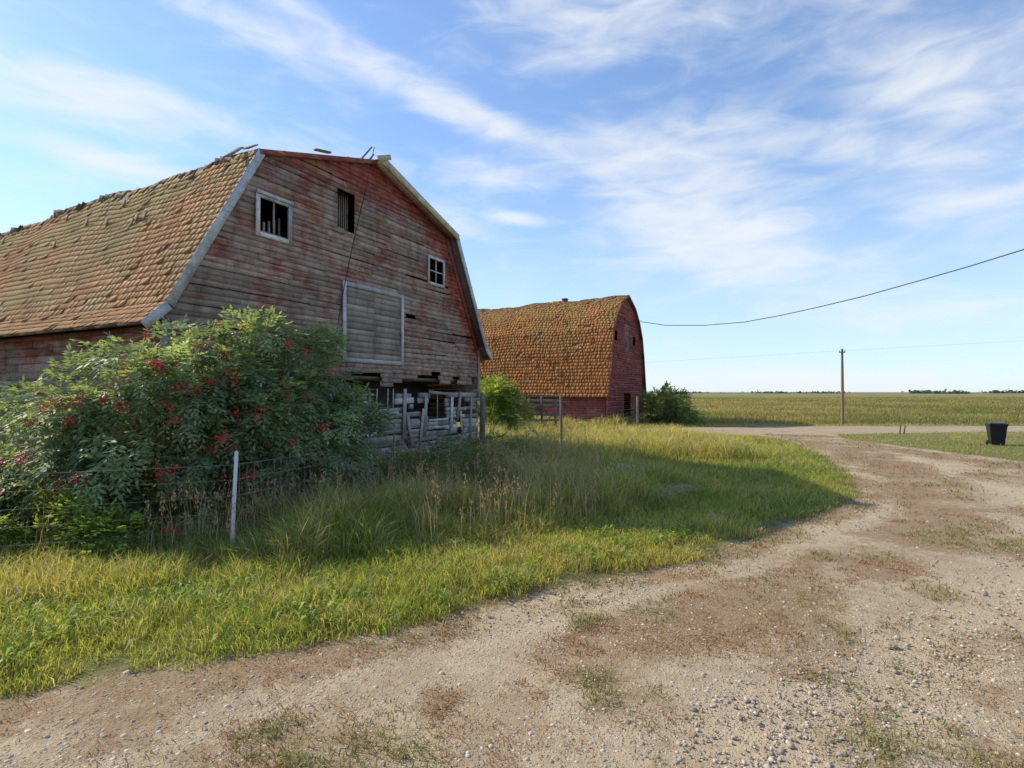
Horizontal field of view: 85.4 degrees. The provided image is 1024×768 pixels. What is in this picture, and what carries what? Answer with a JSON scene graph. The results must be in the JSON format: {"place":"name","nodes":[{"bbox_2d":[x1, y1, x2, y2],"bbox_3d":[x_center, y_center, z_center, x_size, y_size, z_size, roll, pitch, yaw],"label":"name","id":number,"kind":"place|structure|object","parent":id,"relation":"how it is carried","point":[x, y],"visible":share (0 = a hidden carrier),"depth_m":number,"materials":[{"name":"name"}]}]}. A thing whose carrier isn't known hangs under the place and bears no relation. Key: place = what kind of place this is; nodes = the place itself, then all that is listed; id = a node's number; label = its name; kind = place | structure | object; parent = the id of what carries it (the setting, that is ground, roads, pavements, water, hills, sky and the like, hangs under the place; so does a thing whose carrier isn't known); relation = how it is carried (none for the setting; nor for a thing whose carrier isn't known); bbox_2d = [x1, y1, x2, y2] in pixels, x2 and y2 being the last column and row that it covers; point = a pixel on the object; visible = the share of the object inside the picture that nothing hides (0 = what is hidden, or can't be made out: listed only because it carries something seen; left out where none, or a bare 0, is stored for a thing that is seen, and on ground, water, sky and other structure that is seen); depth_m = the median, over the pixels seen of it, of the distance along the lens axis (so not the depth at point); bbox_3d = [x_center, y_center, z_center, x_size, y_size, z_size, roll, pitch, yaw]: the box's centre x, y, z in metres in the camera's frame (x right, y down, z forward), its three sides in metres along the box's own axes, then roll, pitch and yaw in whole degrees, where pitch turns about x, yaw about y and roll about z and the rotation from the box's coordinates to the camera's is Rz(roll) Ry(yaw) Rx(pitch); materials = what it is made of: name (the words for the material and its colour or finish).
{"place":"outdoors","nodes":[
{"label":"outdoors","id":0,"kind":"place"},
{"bbox_2d":[32,427,613,535],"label":"seed heads","id":1,"kind":"object","parent":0,"point":[367,473],"visible":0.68,"depth_m":10.70,"materials":[{"name":"beige plant"}]},
{"bbox_2d":[0,392,1023,767],"bbox_3d":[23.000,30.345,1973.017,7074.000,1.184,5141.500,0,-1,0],"label":"ground","id":2,"kind":"structure","parent":0,"point":[412,680],"depth_m":5.14,"materials":[{"name":"beige gravel"}]},
{"bbox_2d":[2,586,41,600],"bbox_3d":[-5.985,2.576,6.716,0.706,0.278,0.414,0,-1,11],"label":"stone","id":3,"kind":"object","parent":2,"relation":"on","point":[16,591],"visible":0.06,"depth_m":6.64,"materials":[{"name":"beige stone"}]},
{"bbox_2d":[0,413,162,565],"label":"weed patch","id":4,"kind":"object","parent":2,"relation":"on","point":[95,518],"visible":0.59,"depth_m":8.24,"materials":[{"name":"green plant"}]},
{"bbox_2d":[0,304,398,538],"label":"berry bush","id":5,"kind":"object","parent":2,"relation":"on","point":[207,418],"visible":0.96,"depth_m":9.91,"materials":[{"name":"green plant"}]},
{"bbox_2d":[230,451,238,547],"bbox_3d":[-4.246,1.895,8.474,0.126,1.751,0.059,0,-1,0],"label":"white marker post","id":6,"kind":"object","parent":2,"relation":"on","point":[233,514],"visible":0.79,"depth_m":8.46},
{"bbox_2d":[0,144,492,492],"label":"gambrel barn","id":7,"kind":"structure","parent":2,"relation":"on","point":[256,229],"depth_m":15.50,"materials":[{"name":"red wood"}]},
{"bbox_2d":[255,189,444,365],"bbox_3d":[-4.449,-2.709,17.437,0.110,4.130,8.340,0,-1,27],"label":"window and door frames","id":8,"kind":"structure","parent":7,"relation":"in","point":[259,193],"depth_m":16.45,"materials":[{"name":"white paint"}]},
{"bbox_2d":[333,147,374,353],"bbox_3d":[-4.674,-4.020,16.286,0.169,6.707,1.988,0,-1,20],"label":"barn cable","id":9,"kind":"object","parent":7,"relation":"attached to","point":[352,248],"visible":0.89,"depth_m":16.34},
{"bbox_2d":[12,431,620,560],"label":"seed stalks","id":10,"kind":"object","parent":2,"relation":"on","point":[448,488],"visible":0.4,"depth_m":10.09,"materials":[{"name":"plant"}]},
{"bbox_2d":[0,520,701,664],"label":"broadleaf weeds","id":11,"kind":"object","parent":2,"relation":"on","point":[28,644],"visible":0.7,"depth_m":6.53,"materials":[{"name":"green plant"}]},
{"bbox_2d":[393,434,394,476],"bbox_3d":[-2.807,2.011,13.185,0.061,1.650,0.043,0,-1,0],"label":"steel fence stake","id":12,"kind":"object","parent":2,"relation":"on","point":[394,450],"visible":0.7,"depth_m":13.18,"materials":[{"name":"grey metal"}]},
{"bbox_2d":[366,428,560,493],"bbox_3d":[-0.260,2.119,17.028,3.279,1.756,11.199,0,-1,24],"label":"nettle patch","id":13,"kind":"object","parent":2,"relation":"on","point":[433,457],"visible":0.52,"depth_m":14.24,"materials":[{"name":"green plant"}]},
{"bbox_2d":[479,393,484,445],"bbox_3d":[-1.017,1.618,18.949,0.217,2.601,0.194,0,-1,0],"label":"fence post","id":14,"kind":"object","parent":2,"relation":"on","point":[482,414],"visible":0.71,"depth_m":18.88,"materials":[{"name":"grey wood"}]},
{"bbox_2d":[0,408,634,546],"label":"wire fence","id":15,"kind":"object","parent":14,"relation":"attached to","point":[304,467],"visible":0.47,"depth_m":9.30,"materials":[{"name":"metal"}]},
{"bbox_2d":[466,372,536,431],"bbox_3d":[-0.659,1.356,33.020,4.866,4.208,3.930,0,-1,-23],"label":"leafy shrub","id":16,"kind":"object","parent":2,"relation":"on","point":[509,397],"visible":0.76,"depth_m":32.11,"materials":[{"name":"green plant"}]},
{"bbox_2d":[0,433,1023,767],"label":"driveway weeds","id":17,"kind":"object","parent":2,"relation":"on","point":[304,759],"visible":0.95,"depth_m":5.36,"materials":[{"name":"green plant"}]},
{"bbox_2d":[486,394,558,425],"bbox_3d":[0.753,1.875,38.458,5.233,2.543,2.622,0,-1,-7],"label":"timber pen","id":18,"kind":"object","parent":2,"relation":"on","point":[541,400],"visible":0.34,"depth_m":37.77,"materials":[{"name":"grey wood"}]},
{"bbox_2d":[428,295,646,423],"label":"red barn","id":19,"kind":"structure","parent":2,"relation":"on","point":[599,369],"depth_m":45.29,"materials":[{"name":"brown wood"}]},
{"bbox_2d":[606,324,635,418],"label":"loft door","id":20,"kind":"structure","parent":19,"relation":"in","point":[626,331],"depth_m":47.15,"materials":[{"name":"red wood"}]},
{"bbox_2d":[636,249,1023,325],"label":"power line","id":21,"kind":"object","parent":19,"relation":"attached to","point":[852,298],"visible":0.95,"depth_m":31.79,"materials":[{"name":"black metal"}]},
{"bbox_2d":[559,395,562,446],"bbox_3d":[2.093,1.719,23.588,0.152,2.531,0.118,0,-1,0],"label":"fence post","id":22,"kind":"object","parent":2,"relation":"on","point":[561,421],"visible":0.71,"depth_m":23.55,"materials":[{"name":"grey wood"}]},
{"bbox_2d":[636,396,638,426],"bbox_3d":[8.727,2.020,38.610,0.157,2.350,0.156,0,-1,0],"label":"fence post","id":23,"kind":"object","parent":2,"relation":"on","point":[637,412],"visible":0.86,"depth_m":38.58,"materials":[{"name":"grey wood"}]},
{"bbox_2d":[630,381,713,424],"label":"leafy shrub","id":24,"kind":"object","parent":2,"relation":"on","point":[669,411],"visible":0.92,"depth_m":43.06,"materials":[{"name":"green plant"}]},
{"bbox_2d":[651,389,1023,393],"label":"distant trees","id":25,"kind":"object","parent":2,"relation":"on","point":[928,391],"visible":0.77,"depth_m":821.54,"materials":[{"name":"green plant"}]},
{"bbox_2d":[839,349,845,423],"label":"utility pole","id":26,"kind":"object","parent":2,"relation":"on","point":[842,389],"visible":0.89,"depth_m":42.44,"materials":[{"name":"brown wood"}]},
{"bbox_2d":[645,341,1009,362],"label":"pole wires","id":27,"kind":"object","parent":26,"relation":"attached to","point":[845,350],"visible":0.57,"depth_m":42.49,"materials":[{"name":"black metal"}]},
{"bbox_2d":[883,641,896,649],"bbox_3d":[3.790,2.618,5.557,0.127,0.075,0.106,0,-1,0],"label":"stone","id":28,"kind":"object","parent":2,"relation":"on","point":[889,645],"visible":0.97,"depth_m":5.53,"materials":[{"name":"beige stone"}]},
{"bbox_2d":[984,422,1008,444],"bbox_3d":[22.891,2.366,26.242,0.720,1.070,0.948,0,-1,28],"label":"wheelie bin","id":29,"kind":"object","parent":2,"relation":"on","point":[996,433],"visible":0.99,"depth_m":25.95,"materials":[{"name":"black plastic"}]},
{"bbox_2d":[0,412,1023,698],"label":"grass","id":30,"kind":"structure","parent":0,"point":[344,536],"depth_m":8.43,"materials":[{"name":"green plant"}]},
{"bbox_2d":[0,0,1023,391],"label":"sky","id":31,"kind":"structure","parent":0,"point":[699,162],"materials":[{"name":"blue"}]},
{"bbox_2d":[571,396,1023,426],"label":"field grass","id":32,"kind":"structure","parent":0,"point":[747,409],"depth_m":69.82,"materials":[{"name":"green plant"}]}
]}

